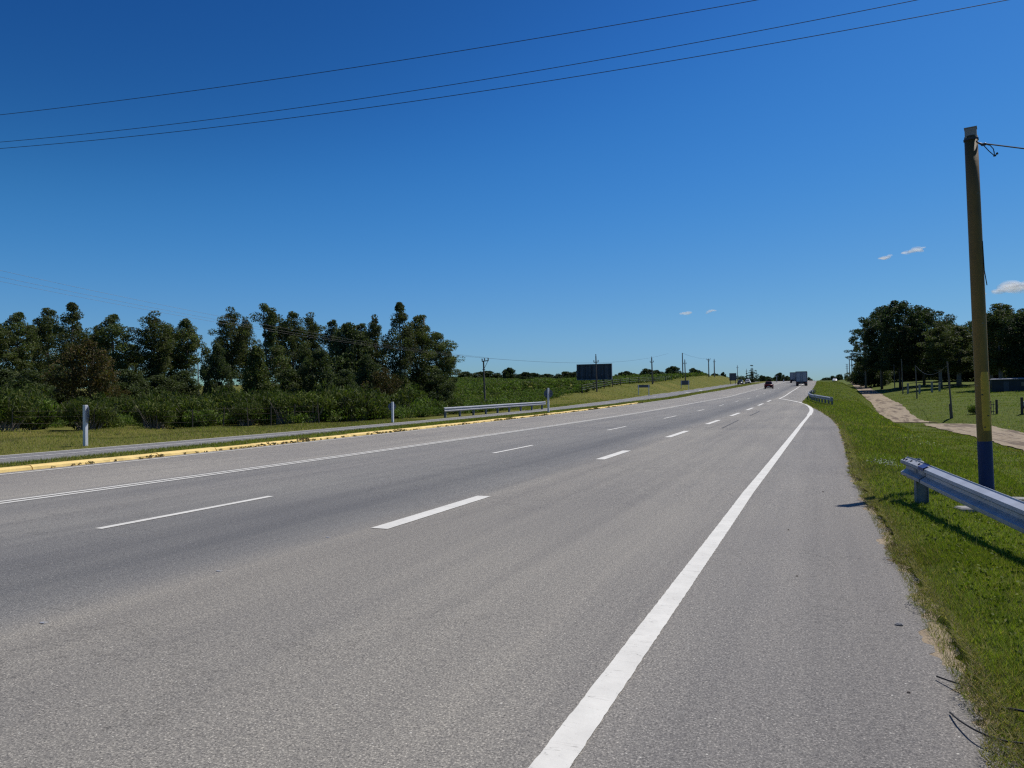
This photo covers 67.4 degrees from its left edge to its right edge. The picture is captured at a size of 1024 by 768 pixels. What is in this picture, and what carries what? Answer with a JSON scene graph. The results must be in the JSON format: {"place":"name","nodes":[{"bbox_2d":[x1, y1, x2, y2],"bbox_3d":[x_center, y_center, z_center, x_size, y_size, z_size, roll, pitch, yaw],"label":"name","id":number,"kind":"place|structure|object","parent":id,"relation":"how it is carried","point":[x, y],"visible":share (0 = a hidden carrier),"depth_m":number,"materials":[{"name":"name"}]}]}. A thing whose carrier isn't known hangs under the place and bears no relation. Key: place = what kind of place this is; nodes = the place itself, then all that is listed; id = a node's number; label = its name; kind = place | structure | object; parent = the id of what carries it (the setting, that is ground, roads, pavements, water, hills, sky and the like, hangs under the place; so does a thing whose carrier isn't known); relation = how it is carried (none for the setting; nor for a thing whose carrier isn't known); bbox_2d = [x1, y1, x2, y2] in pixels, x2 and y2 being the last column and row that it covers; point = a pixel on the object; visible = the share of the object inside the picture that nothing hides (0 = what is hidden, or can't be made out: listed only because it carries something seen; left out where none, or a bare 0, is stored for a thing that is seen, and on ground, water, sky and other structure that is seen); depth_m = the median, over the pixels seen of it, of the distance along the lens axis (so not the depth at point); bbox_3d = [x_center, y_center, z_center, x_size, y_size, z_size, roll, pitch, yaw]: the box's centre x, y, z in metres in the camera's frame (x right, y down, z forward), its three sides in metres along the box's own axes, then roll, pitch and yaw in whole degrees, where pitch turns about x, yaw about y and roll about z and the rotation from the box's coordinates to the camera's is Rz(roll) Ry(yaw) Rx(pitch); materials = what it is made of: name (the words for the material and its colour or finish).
{"place":"outdoors","nodes":[
{"label":"outdoors","id":0,"kind":"place"},
{"bbox_2d":[0,382,752,463],"bbox_3d":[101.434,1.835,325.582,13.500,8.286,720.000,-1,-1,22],"label":"side road","id":1,"kind":"structure","parent":0,"point":[44,455],"depth_m":31.89,"materials":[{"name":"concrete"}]},
{"bbox_2d":[2,384,726,458],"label":"side road markings","id":2,"kind":"object","parent":1,"relation":"on","point":[272,435],"visible":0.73,"depth_m":32.02,"materials":[{"name":"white paint"}]},
{"bbox_2d":[1,0,755,114],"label":"overhead wire","id":3,"kind":"object","parent":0,"point":[399,60],"visible":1,"depth_m":49.69,"materials":[{"name":"black metal"}]},
{"bbox_2d":[4,0,915,141],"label":"overhead wire","id":4,"kind":"object","parent":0,"point":[494,77],"visible":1,"depth_m":49.21,"materials":[{"name":"black metal"}]},
{"bbox_2d":[0,0,1006,148],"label":"overhead wire","id":5,"kind":"object","parent":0,"point":[543,81],"visible":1,"depth_m":46.84,"materials":[{"name":"black metal"}]},
{"bbox_2d":[0,381,1023,767],"bbox_3d":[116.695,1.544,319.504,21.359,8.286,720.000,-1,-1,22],"label":"road","id":6,"kind":"structure","parent":0,"point":[502,621],"depth_m":5.92,"materials":[{"name":"grey asphalt"}]},
{"bbox_2d":[0,403,636,472],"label":"kerb","id":7,"kind":"structure","parent":6,"relation":"on","point":[70,463],"depth_m":23.29,"materials":[{"name":"yellow paint"}]},
{"bbox_2d":[51,402,642,467],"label":"leaf litter","id":8,"kind":"object","parent":6,"relation":"on","point":[307,439],"visible":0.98,"depth_m":28.45,"materials":[{"name":"brown plant"}]},
{"bbox_2d":[0,382,812,767],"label":"lane markings","id":9,"kind":"object","parent":6,"relation":"on","point":[568,740],"visible":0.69,"depth_m":5.54,"materials":[{"name":"white paint"}]},
{"bbox_2d":[795,371,808,385],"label":"box truck","id":10,"kind":"object","parent":6,"relation":"on","point":[801,377],"visible":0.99,"depth_m":207.84,"materials":[{"name":"metal"}]},
{"bbox_2d":[802,381,1023,767],"bbox_3d":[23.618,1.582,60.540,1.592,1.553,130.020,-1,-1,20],"label":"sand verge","id":11,"kind":"structure","parent":6,"relation":"on","point":[927,638],"depth_m":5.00,"materials":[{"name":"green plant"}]},
{"bbox_2d":[0,376,1023,763],"bbox_3d":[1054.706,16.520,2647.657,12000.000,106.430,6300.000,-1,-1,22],"label":"ground","id":12,"kind":"structure","parent":0,"point":[1014,414],"depth_m":51.69,"materials":[{"name":"green plant"}]},
{"bbox_2d":[0,368,19,386],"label":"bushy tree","id":13,"kind":"object","parent":12,"relation":"on","point":[5,374],"visible":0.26,"depth_m":87.32,"materials":[{"name":"green plant"}]},
{"bbox_2d":[0,324,31,376],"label":"eucalyptus","id":14,"kind":"object","parent":12,"relation":"on","point":[4,350],"visible":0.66,"depth_m":100.16,"materials":[{"name":"green plant"}]},
{"bbox_2d":[0,311,40,378],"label":"eucalyptus","id":15,"kind":"object","parent":12,"relation":"on","point":[16,321],"visible":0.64,"depth_m":103.58,"materials":[{"name":"green plant"}]},
{"bbox_2d":[0,390,42,431],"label":"shrub","id":16,"kind":"object","parent":12,"relation":"on","point":[21,411],"visible":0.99,"depth_m":40.47,"materials":[{"name":"green plant"}]},
{"bbox_2d":[0,380,54,427],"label":"shrub","id":17,"kind":"object","parent":12,"relation":"on","point":[38,392],"visible":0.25,"depth_m":52.84,"materials":[{"name":"green plant"}]},
{"bbox_2d":[0,370,63,400],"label":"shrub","id":18,"kind":"object","parent":12,"relation":"on","point":[32,378],"visible":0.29,"depth_m":85.26,"materials":[{"name":"green plant"}]},
{"bbox_2d":[6,395,65,430],"bbox_3d":[-27.564,1.699,44.367,2.930,2.283,3.085,-1,-1,22],"label":"shrub","id":19,"kind":"object","parent":12,"relation":"on","point":[48,413],"visible":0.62,"depth_m":44.13,"materials":[{"name":"green plant"}]},
{"bbox_2d":[31,308,70,378],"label":"eucalyptus","id":20,"kind":"object","parent":12,"relation":"on","point":[46,333],"visible":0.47,"depth_m":109.29,"materials":[{"name":"green plant"}]},
{"bbox_2d":[35,364,84,404],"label":"young eucalyptus","id":21,"kind":"object","parent":12,"relation":"on","point":[60,400],"visible":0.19,"depth_m":89.39,"materials":[{"name":"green plant"}]},
{"bbox_2d":[42,302,95,379],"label":"eucalyptus","id":22,"kind":"object","parent":12,"relation":"on","point":[76,333],"visible":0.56,"depth_m":101.42,"materials":[{"name":"green plant"}]},
{"bbox_2d":[40,338,121,402],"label":"bushy tree","id":23,"kind":"object","parent":12,"relation":"on","point":[91,372],"visible":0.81,"depth_m":77.13,"materials":[{"name":"green plant"}]},
{"bbox_2d":[83,405,88,445],"bbox_3d":[-15.336,1.707,27.628,0.181,1.900,0.600,0,-1,-33],"label":"marker post","id":24,"kind":"object","parent":12,"relation":"on","point":[85,422],"visible":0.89,"depth_m":27.57,"materials":[{"name":"white paint"}]},
{"bbox_2d":[58,396,117,430],"bbox_3d":[-23.597,1.635,42.763,2.978,2.090,2.981,0,-1,-20],"label":"shrub","id":25,"kind":"object","parent":12,"relation":"on","point":[74,408],"visible":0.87,"depth_m":42.26,"materials":[{"name":"green plant"}]},
{"bbox_2d":[66,391,123,429],"bbox_3d":[-24.739,1.660,45.553,3.109,2.558,3.524,0,-1,-26],"label":"shrub","id":26,"kind":"object","parent":12,"relation":"on","point":[115,420],"visible":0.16,"depth_m":45.32,"materials":[{"name":"green plant"}]},
{"bbox_2d":[85,314,132,376],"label":"eucalyptus","id":27,"kind":"object","parent":12,"relation":"on","point":[113,329],"visible":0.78,"depth_m":103.39,"materials":[{"name":"green plant"}]},
{"bbox_2d":[94,392,137,414],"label":"shrub","id":28,"kind":"object","parent":12,"relation":"on","point":[122,403],"visible":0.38,"depth_m":55.79,"materials":[{"name":"green plant"}]},
{"bbox_2d":[115,344,149,395],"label":"eucalyptus","id":29,"kind":"object","parent":12,"relation":"on","point":[132,363],"visible":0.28,"depth_m":113.20,"materials":[{"name":"green plant"}]},
{"bbox_2d":[113,369,157,400],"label":"young eucalyptus","id":30,"kind":"object","parent":12,"relation":"on","point":[130,380],"visible":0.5,"depth_m":87.54,"materials":[{"name":"green plant"}]},
{"bbox_2d":[127,310,179,379],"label":"eucalyptus","id":31,"kind":"object","parent":12,"relation":"on","point":[159,360],"visible":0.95,"depth_m":105.25,"materials":[{"name":"green plant"}]},
{"bbox_2d":[132,398,176,429],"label":"shrub","id":32,"kind":"object","parent":12,"relation":"on","point":[143,413],"visible":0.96,"depth_m":44.11,"materials":[{"name":"green plant"}]},
{"bbox_2d":[128,387,184,427],"bbox_3d":[-22.206,1.522,47.868,3.240,2.645,3.586,0,-1,-39],"label":"shrub","id":33,"kind":"object","parent":12,"relation":"on","point":[159,397],"visible":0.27,"depth_m":47.19,"materials":[{"name":"green plant"}]},
{"bbox_2d":[12,404,319,430],"bbox_3d":[-18.877,2.015,43.211,15.528,1.555,2.092,0,-1,-19],"label":"wire fence","id":34,"kind":"object","parent":12,"relation":"on","point":[224,408],"visible":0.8,"depth_m":44.08,"materials":[{"name":"grey metal"}]},
{"bbox_2d":[141,375,195,398],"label":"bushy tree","id":35,"kind":"object","parent":12,"relation":"on","point":[158,383],"visible":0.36,"depth_m":91.50,"materials":[{"name":"green plant"}]},
{"bbox_2d":[168,370,202,398],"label":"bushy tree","id":36,"kind":"object","parent":12,"relation":"on","point":[188,383],"visible":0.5,"depth_m":95.56,"materials":[{"name":"green plant"}]},
{"bbox_2d":[167,318,206,376],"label":"eucalyptus","id":37,"kind":"object","parent":12,"relation":"on","point":[182,335],"visible":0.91,"depth_m":111.31,"materials":[{"name":"green plant"}]},
{"bbox_2d":[175,396,218,427],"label":"shrub","id":38,"kind":"object","parent":12,"relation":"on","point":[182,408],"visible":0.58,"depth_m":47.05,"materials":[{"name":"green plant"}]},
{"bbox_2d":[182,408,219,427],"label":"shrub","id":39,"kind":"object","parent":12,"relation":"on","point":[197,418],"visible":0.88,"depth_m":44.96,"materials":[{"name":"green plant"}]},
{"bbox_2d":[193,384,231,410],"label":"shrub","id":40,"kind":"object","parent":12,"relation":"on","point":[216,399],"visible":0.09,"depth_m":56.61,"materials":[{"name":"green plant"}]},
{"bbox_2d":[200,343,238,396],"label":"young eucalyptus","id":41,"kind":"object","parent":12,"relation":"on","point":[218,369],"visible":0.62,"depth_m":91.39,"materials":[{"name":"green plant"}]},
{"bbox_2d":[207,306,250,383],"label":"eucalyptus","id":42,"kind":"object","parent":12,"relation":"on","point":[232,354],"visible":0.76,"depth_m":107.53,"materials":[{"name":"green plant"}]},
{"bbox_2d":[218,390,265,424],"bbox_3d":[-17.017,1.501,48.486,3.695,2.479,3.494,0,-1,-13],"label":"shrub","id":43,"kind":"object","parent":12,"relation":"on","point":[229,403],"visible":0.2,"depth_m":47.77,"materials":[{"name":"green plant"}]},
{"bbox_2d":[218,387,271,401],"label":"shrub","id":44,"kind":"object","parent":12,"relation":"on","point":[250,393],"visible":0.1,"depth_m":56.83,"materials":[{"name":"green plant"}]},
{"bbox_2d":[229,316,261,390],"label":"eucalyptus","id":45,"kind":"object","parent":12,"relation":"on","point":[250,335],"visible":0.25,"depth_m":111.75,"materials":[{"name":"green plant"}]},
{"bbox_2d":[227,400,267,425],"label":"shrub","id":46,"kind":"object","parent":12,"relation":"on","point":[238,411],"visible":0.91,"depth_m":45.21,"materials":[{"name":"green plant"}]},
{"bbox_2d":[237,345,281,394],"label":"conical tree","id":47,"kind":"object","parent":12,"relation":"on","point":[256,378],"visible":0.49,"depth_m":83.39,"materials":[{"name":"green plant"}]},
{"bbox_2d":[246,303,291,380],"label":"eucalyptus","id":48,"kind":"object","parent":12,"relation":"on","point":[269,335],"visible":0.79,"depth_m":103.58,"materials":[{"name":"green plant"}]},
{"bbox_2d":[246,386,294,424],"bbox_3d":[-15.247,1.405,48.167,3.468,2.635,3.330,-1,-1,22],"label":"shrub","id":49,"kind":"object","parent":12,"relation":"on","point":[261,398],"visible":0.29,"depth_m":47.38,"materials":[{"name":"green plant"}]},
{"bbox_2d":[262,319,298,383],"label":"eucalyptus","id":50,"kind":"object","parent":12,"relation":"on","point":[279,336],"visible":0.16,"depth_m":115.46,"materials":[{"name":"green plant"}]},
{"bbox_2d":[267,391,304,423],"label":"shrub","id":51,"kind":"object","parent":12,"relation":"on","point":[282,401],"visible":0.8,"depth_m":45.53,"materials":[{"name":"green plant"}]},
{"bbox_2d":[272,369,310,393],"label":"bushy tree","id":52,"kind":"object","parent":12,"relation":"on","point":[291,380],"visible":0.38,"depth_m":91.14,"materials":[{"name":"green plant"}]},
{"bbox_2d":[277,311,311,376],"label":"eucalyptus","id":53,"kind":"object","parent":12,"relation":"on","point":[291,340],"visible":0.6,"depth_m":111.73,"materials":[{"name":"green plant"}]},
{"bbox_2d":[293,341,312,388],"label":"eucalyptus","id":54,"kind":"object","parent":12,"relation":"on","point":[303,351],"visible":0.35,"depth_m":95.83,"materials":[{"name":"green plant"}]},
{"bbox_2d":[295,312,327,369],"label":"eucalyptus","id":55,"kind":"object","parent":12,"relation":"on","point":[313,327],"visible":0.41,"depth_m":115.39,"materials":[{"name":"green plant"}]},
{"bbox_2d":[288,348,341,394],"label":"young eucalyptus","id":56,"kind":"object","parent":12,"relation":"on","point":[314,362],"visible":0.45,"depth_m":88.99,"materials":[{"name":"green plant"}]},
{"bbox_2d":[294,391,336,421],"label":"shrub","id":57,"kind":"object","parent":12,"relation":"on","point":[307,401],"visible":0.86,"depth_m":45.87,"materials":[{"name":"green plant"}]},
{"bbox_2d":[316,319,340,371],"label":"eucalyptus","id":58,"kind":"object","parent":12,"relation":"on","point":[330,332],"visible":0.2,"depth_m":107.62,"materials":[{"name":"green plant"}]},
{"bbox_2d":[306,379,357,422],"bbox_3d":[-11.476,1.100,48.125,3.971,2.948,3.394,-1,-1,37],"label":"shrub","id":59,"kind":"object","parent":12,"relation":"on","point":[333,392],"visible":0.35,"depth_m":47.56,"materials":[{"name":"green plant"}]},
{"bbox_2d":[326,369,362,391],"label":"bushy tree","id":60,"kind":"object","parent":12,"relation":"on","point":[342,378],"visible":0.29,"depth_m":83.41,"materials":[{"name":"green plant"}]},
{"bbox_2d":[326,383,382,421],"bbox_3d":[-10.182,1.214,49.056,3.904,2.704,3.686,-1,-1,0],"label":"shrub","id":61,"kind":"object","parent":12,"relation":"on","point":[367,400],"visible":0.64,"depth_m":48.95,"materials":[{"name":"green plant"}]},
{"bbox_2d":[341,406,367,421],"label":"shrub","id":62,"kind":"object","parent":12,"relation":"on","point":[364,409],"visible":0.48,"depth_m":48.26,"materials":[{"name":"green plant"}]},
{"bbox_2d":[0,372,709,427],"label":"scrub","id":63,"kind":"object","parent":12,"relation":"on","point":[469,390],"visible":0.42,"depth_m":111.40,"materials":[{"name":"green plant"}]},
{"bbox_2d":[327,322,385,391],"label":"young eucalyptus","id":64,"kind":"object","parent":12,"relation":"on","point":[349,354],"visible":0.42,"depth_m":99.12,"materials":[{"name":"green plant"}]},
{"bbox_2d":[0,375,733,454],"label":"lawn grass","id":65,"kind":"structure","parent":12,"relation":"on","point":[314,425],"depth_m":39.55,"materials":[{"name":"green plant"}]},
{"bbox_2d":[352,354,381,391],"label":"young eucalyptus","id":66,"kind":"object","parent":12,"relation":"on","point":[365,371],"visible":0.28,"depth_m":91.38,"materials":[{"name":"green plant"}]},
{"bbox_2d":[362,314,393,368],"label":"eucalyptus","id":67,"kind":"object","parent":12,"relation":"on","point":[374,329],"visible":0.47,"depth_m":101.72,"materials":[{"name":"green plant"}]},
{"bbox_2d":[367,403,390,419],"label":"shrub","id":68,"kind":"object","parent":12,"relation":"on","point":[382,411],"visible":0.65,"depth_m":50.25,"materials":[{"name":"green plant"}]},
{"bbox_2d":[0,383,758,466],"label":"verge grass","id":69,"kind":"structure","parent":12,"relation":"on","point":[213,444],"depth_m":31.16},
{"bbox_2d":[362,367,410,395],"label":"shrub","id":70,"kind":"object","parent":12,"relation":"on","point":[386,386],"visible":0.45,"depth_m":87.39,"materials":[{"name":"green plant"}]},
{"bbox_2d":[378,301,420,389],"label":"eucalyptus","id":71,"kind":"object","parent":12,"relation":"on","point":[406,334],"visible":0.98,"depth_m":99.53,"materials":[{"name":"green plant"}]},
{"bbox_2d":[390,381,432,417],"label":"shrub","id":72,"kind":"object","parent":12,"relation":"on","point":[406,397],"visible":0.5,"depth_m":62.40,"materials":[{"name":"green plant"}]},
{"bbox_2d":[395,314,438,390],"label":"eucalyptus","id":73,"kind":"object","parent":12,"relation":"on","point":[419,373],"visible":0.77,"depth_m":103.07,"materials":[{"name":"green plant"}]},
{"bbox_2d":[418,368,456,402],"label":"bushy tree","id":74,"kind":"object","parent":12,"relation":"on","point":[437,377],"visible":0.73,"depth_m":101.33,"materials":[{"name":"green plant"}]},
{"bbox_2d":[420,332,464,391],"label":"eucalyptus","id":75,"kind":"object","parent":12,"relation":"on","point":[439,348],"visible":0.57,"depth_m":107.38,"materials":[{"name":"green plant"}]},
{"bbox_2d":[435,353,461,391],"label":"eucalyptus","id":76,"kind":"object","parent":12,"relation":"on","point":[456,372],"visible":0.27,"depth_m":111.83,"materials":[{"name":"green plant"}]},
{"bbox_2d":[444,401,545,417],"bbox_3d":[-0.963,2.206,61.455,0.516,1.440,19.507,-1,-1,23],"label":"guardrail","id":77,"kind":"object","parent":12,"relation":"on","point":[477,407],"visible":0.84,"depth_m":59.88,"materials":[{"name":"metal"}]},
{"bbox_2d":[576,363,611,380],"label":"billboard","id":78,"kind":"object","parent":12,"relation":"on","point":[588,371],"visible":0.89,"depth_m":163.71,"materials":[{"name":"metal"}]},
{"bbox_2d":[808,389,832,403],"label":"guardrail","id":79,"kind":"object","parent":12,"relation":"on","point":[817,398],"visible":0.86,"depth_m":74.03,"materials":[{"name":"metal"}]},
{"bbox_2d":[848,321,880,387],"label":"eucalyptus","id":80,"kind":"object","parent":12,"relation":"on","point":[860,358],"visible":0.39,"depth_m":265.39,"materials":[{"name":"green plant"}]},
{"bbox_2d":[844,357,893,386],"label":"young eucalyptus","id":81,"kind":"object","parent":12,"relation":"on","point":[873,378],"visible":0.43,"depth_m":269.18,"materials":[{"name":"green plant"}]},
{"bbox_2d":[854,305,913,388],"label":"eucalyptus","id":82,"kind":"object","parent":12,"relation":"on","point":[868,335],"visible":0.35,"depth_m":239.40,"materials":[{"name":"green plant"}]},
{"bbox_2d":[866,300,937,388],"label":"eucalyptus","id":83,"kind":"object","parent":12,"relation":"on","point":[900,341],"visible":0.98,"depth_m":222.22,"materials":[{"name":"green plant"}]},
{"bbox_2d":[897,350,935,379],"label":"young eucalyptus","id":84,"kind":"object","parent":12,"relation":"on","point":[908,372],"visible":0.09,"depth_m":288.50,"materials":[{"name":"green plant"}]},
{"bbox_2d":[897,307,956,384],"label":"eucalyptus","id":85,"kind":"object","parent":12,"relation":"on","point":[950,319],"visible":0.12,"depth_m":232.32,"materials":[{"name":"green plant"}]},
{"bbox_2d":[913,366,956,380],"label":"young eucalyptus","id":86,"kind":"object","parent":12,"relation":"on","point":[944,377],"visible":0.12,"depth_m":260.27,"materials":[{"name":"green plant"}]},
{"bbox_2d":[917,321,963,387],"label":"eucalyptus","id":87,"kind":"object","parent":12,"relation":"on","point":[939,338],"visible":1,"depth_m":198.95,"materials":[{"name":"green plant"}]},
{"bbox_2d":[858,435,1023,664],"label":"weeds","id":88,"kind":"object","parent":12,"relation":"on","point":[986,598],"visible":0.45,"depth_m":7.99,"materials":[{"name":"green plant"}]},
{"bbox_2d":[938,326,973,386],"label":"eucalyptus","id":89,"kind":"object","parent":12,"relation":"on","point":[959,365],"visible":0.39,"depth_m":204.07,"materials":[{"name":"green plant"}]},
{"bbox_2d":[900,457,1023,533],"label":"guardrail","id":90,"kind":"object","parent":12,"relation":"on","point":[1007,510],"visible":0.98,"depth_m":8.83,"materials":[{"name":"metal"}]},
{"bbox_2d":[936,347,989,380],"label":"young eucalyptus","id":91,"kind":"object","parent":12,"relation":"on","point":[965,376],"visible":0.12,"depth_m":248.25,"materials":[{"name":"green plant"}]},
{"bbox_2d":[963,126,997,489],"bbox_3d":[7.970,-1.026,12.837,0.506,6.645,0.242,-3,-2,42],"label":"utility pole","id":92,"kind":"object","parent":12,"relation":"on","point":[983,407],"visible":0.88,"depth_m":12.87,"materials":[{"name":"paint"}]},
{"bbox_2d":[962,331,1008,388],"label":"eucalyptus","id":93,"kind":"object","parent":12,"relation":"on","point":[971,359],"visible":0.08,"depth_m":174.97,"materials":[{"name":"green plant"}]},
{"bbox_2d":[986,303,1015,377],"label":"eucalyptus","id":94,"kind":"object","parent":12,"relation":"on","point":[997,358],"visible":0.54,"depth_m":169.21,"materials":[{"name":"green plant"}]},
{"bbox_2d":[994,308,1023,371],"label":"eucalyptus","id":95,"kind":"object","parent":12,"relation":"on","point":[1009,360],"visible":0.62,"depth_m":164.42,"materials":[{"name":"green plant"}]},
{"bbox_2d":[1000,311,1023,368],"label":"eucalyptus","id":96,"kind":"object","parent":12,"relation":"on","point":[1009,327],"visible":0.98,"depth_m":162.70,"materials":[{"name":"green plant"}]},
{"bbox_2d":[0,0,1023,387],"label":"sky","id":97,"kind":"structure","parent":0,"point":[742,208],"materials":[{"name":"blue"}]},
{"bbox_2d":[852,382,929,421],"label":"dirt track","id":98,"kind":"structure","parent":0,"point":[888,408],"depth_m":135.41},
{"bbox_2d":[923,423,1023,449],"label":"dirt track","id":99,"kind":"structure","parent":0,"point":[1012,438],"depth_m":75.74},
{"bbox_2d":[990,378,1023,391],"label":"shed","id":100,"kind":"structure","parent":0,"point":[1005,384],"depth_m":155.49,"materials":[{"name":"metal"}]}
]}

